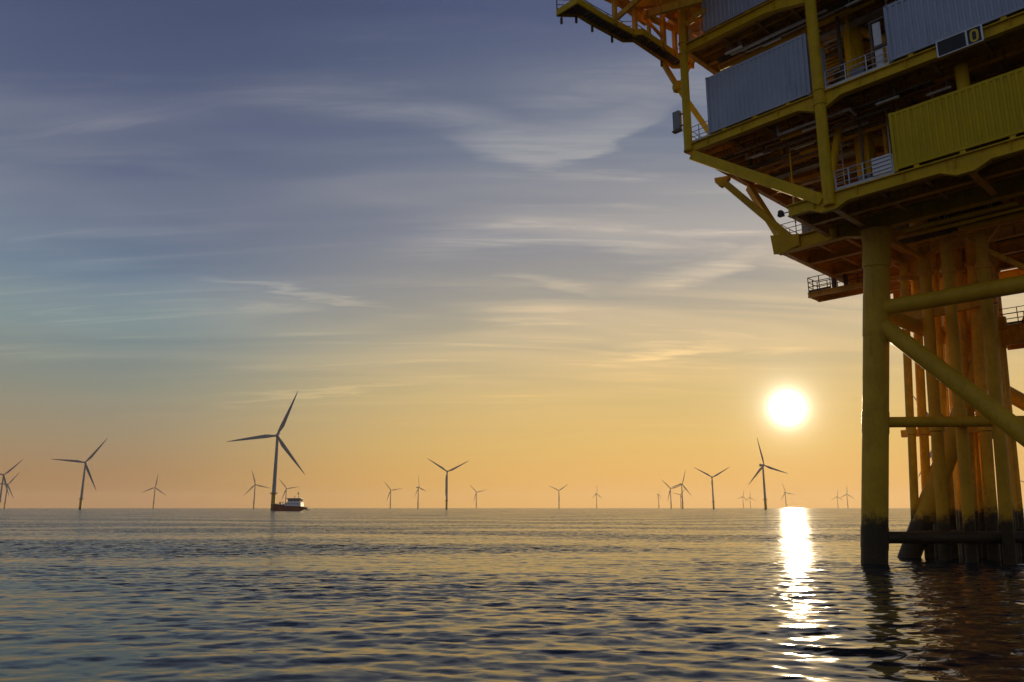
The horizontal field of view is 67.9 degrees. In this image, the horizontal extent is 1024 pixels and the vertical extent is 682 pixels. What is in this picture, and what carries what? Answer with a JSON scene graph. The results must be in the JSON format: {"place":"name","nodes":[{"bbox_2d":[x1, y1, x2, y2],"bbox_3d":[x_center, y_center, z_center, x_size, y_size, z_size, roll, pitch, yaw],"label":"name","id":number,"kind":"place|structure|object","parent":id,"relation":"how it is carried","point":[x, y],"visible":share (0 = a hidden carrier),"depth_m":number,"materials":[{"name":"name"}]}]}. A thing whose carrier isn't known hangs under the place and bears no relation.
{"place":"outdoors","nodes":[
{"label":"outdoors","id":0,"kind":"place"},
{"bbox_2d":[0,508,1023,681],"bbox_3d":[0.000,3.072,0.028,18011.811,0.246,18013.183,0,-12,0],"label":"sea","id":1,"kind":"structure","parent":0,"point":[454,595],"depth_m":25.81,"materials":[{"name":"blue liquid"}]},
{"bbox_2d":[0,473,18,508],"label":"wind turbine","id":2,"kind":"object","parent":1,"relation":"in","point":[8,487],"visible":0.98,"depth_m":2779.57,"materials":[{"name":"metal"}]},
{"bbox_2d":[0,460,21,504],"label":"wind turbine","id":3,"kind":"object","parent":1,"relation":"in","point":[3,478],"visible":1,"depth_m":1964.76,"materials":[{"name":"metal"}]},
{"bbox_2d":[53,439,106,508],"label":"wind turbine","id":4,"kind":"object","parent":1,"relation":"in","point":[81,498],"visible":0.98,"depth_m":1421.60,"materials":[{"name":"metal"}]},
{"bbox_2d":[144,476,164,508],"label":"wind turbine","id":5,"kind":"object","parent":1,"relation":"in","point":[154,492],"visible":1,"depth_m":3159.11,"materials":[{"name":"metal"}]},
{"bbox_2d":[246,472,267,508],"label":"wind turbine","id":6,"kind":"object","parent":1,"relation":"in","point":[254,490],"visible":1,"depth_m":2775.58,"materials":[{"name":"metal"}]},
{"bbox_2d":[227,391,303,509],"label":"wind turbine","id":7,"kind":"object","parent":1,"relation":"in","point":[285,448],"visible":0.94,"depth_m":889.78,"materials":[{"name":"metal"}]},
{"bbox_2d":[279,479,299,502],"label":"wind turbine","id":8,"kind":"object","parent":1,"relation":"in","point":[286,490],"visible":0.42,"depth_m":3356.87,"materials":[{"name":"metal"}]},
{"bbox_2d":[271,492,309,510],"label":"service vessel","id":9,"kind":"object","parent":1,"relation":"on","point":[294,504],"visible":0.98,"depth_m":724.39,"materials":[{"name":"red metal"}]},
{"bbox_2d":[287,499,302,500],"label":"wheelhouse windows","id":10,"kind":"structure","parent":9,"relation":"in","point":[287,499],"depth_m":725.33,"materials":[{"name":"black glass"}]},
{"bbox_2d":[385,483,401,507],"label":"wind turbine","id":11,"kind":"object","parent":1,"relation":"in","point":[390,494],"visible":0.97,"depth_m":3662.89,"materials":[{"name":"metal"}]},
{"bbox_2d":[414,477,424,508],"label":"wind turbine","id":12,"kind":"object","parent":1,"relation":"in","point":[418,495],"visible":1,"depth_m":3154.98,"materials":[{"name":"metal"}]},
{"bbox_2d":[427,458,467,508],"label":"wind turbine","id":13,"kind":"object","parent":1,"relation":"in","point":[446,487],"visible":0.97,"depth_m":1786.54,"materials":[{"name":"metal"}]},
{"bbox_2d":[470,485,483,507],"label":"wind turbine","id":14,"kind":"object","parent":1,"relation":"in","point":[476,496],"visible":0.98,"depth_m":4132.70,"materials":[{"name":"metal"}]},
{"bbox_2d":[548,484,567,507],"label":"wind turbine","id":15,"kind":"object","parent":1,"relation":"in","point":[558,494],"visible":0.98,"depth_m":3749.37,"materials":[{"name":"metal"}]},
{"bbox_2d":[662,480,678,507],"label":"wind turbine","id":16,"kind":"object","parent":1,"relation":"in","point":[670,493],"visible":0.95,"depth_m":3357.53,"materials":[{"name":"metal"}]},
{"bbox_2d":[670,469,691,508],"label":"wind turbine","id":17,"kind":"object","parent":1,"relation":"in","point":[681,490],"visible":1,"depth_m":2729.86,"materials":[{"name":"metal"}]},
{"bbox_2d":[694,467,728,508],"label":"wind turbine","id":18,"kind":"object","parent":1,"relation":"in","point":[712,484],"visible":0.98,"depth_m":2117.55,"materials":[{"name":"metal"}]},
{"bbox_2d":[749,439,787,508],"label":"wind turbine","id":19,"kind":"object","parent":1,"relation":"in","point":[764,489],"visible":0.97,"depth_m":1516.04,"materials":[{"name":"metal"}]},
{"bbox_2d":[556,0,1023,564],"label":"offshore substation","id":20,"kind":"object","parent":1,"relation":"in","point":[936,248],"visible":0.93,"depth_m":44.48,"materials":[{"name":"yellow paint"}]},
{"bbox_2d":[702,0,768,33],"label":"steel container","id":21,"kind":"object","parent":20,"relation":"on","point":[717,13],"visible":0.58,"depth_m":48.61,"materials":[{"name":"metal"}]},
{"bbox_2d":[705,32,827,134],"bbox_3d":[15.595,-15.183,46.787,2.520,4.100,6.670,12,-17,-42],"label":"steel container","id":22,"kind":"object","parent":20,"relation":"on","point":[773,78],"visible":0.75,"depth_m":45.77,"materials":[{"name":"metal"}]},
{"bbox_2d":[883,0,1023,63],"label":"steel container","id":23,"kind":"object","parent":20,"relation":"on","point":[912,27],"visible":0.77,"depth_m":38.92,"materials":[{"name":"metal"}]},
{"bbox_2d":[888,67,1023,172],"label":"steel container","id":24,"kind":"object","parent":20,"relation":"on","point":[987,112],"visible":0.83,"depth_m":37.22,"materials":[{"name":"yellow metal"}]},
{"bbox_2d":[935,24,983,57],"bbox_3d":[22.037,-14.763,37.437,0.060,0.890,2.065,12,-17,-42],"label":"name board","id":25,"kind":"object","parent":20,"relation":"attached to","point":[953,43],"visible":1,"depth_m":37.42,"materials":[{"name":"black paint"}]},
{"bbox_2d":[0,0,1023,507],"label":"sky","id":26,"kind":"structure","parent":0,"point":[481,233],"materials":[{"name":"blue"}]}
]}

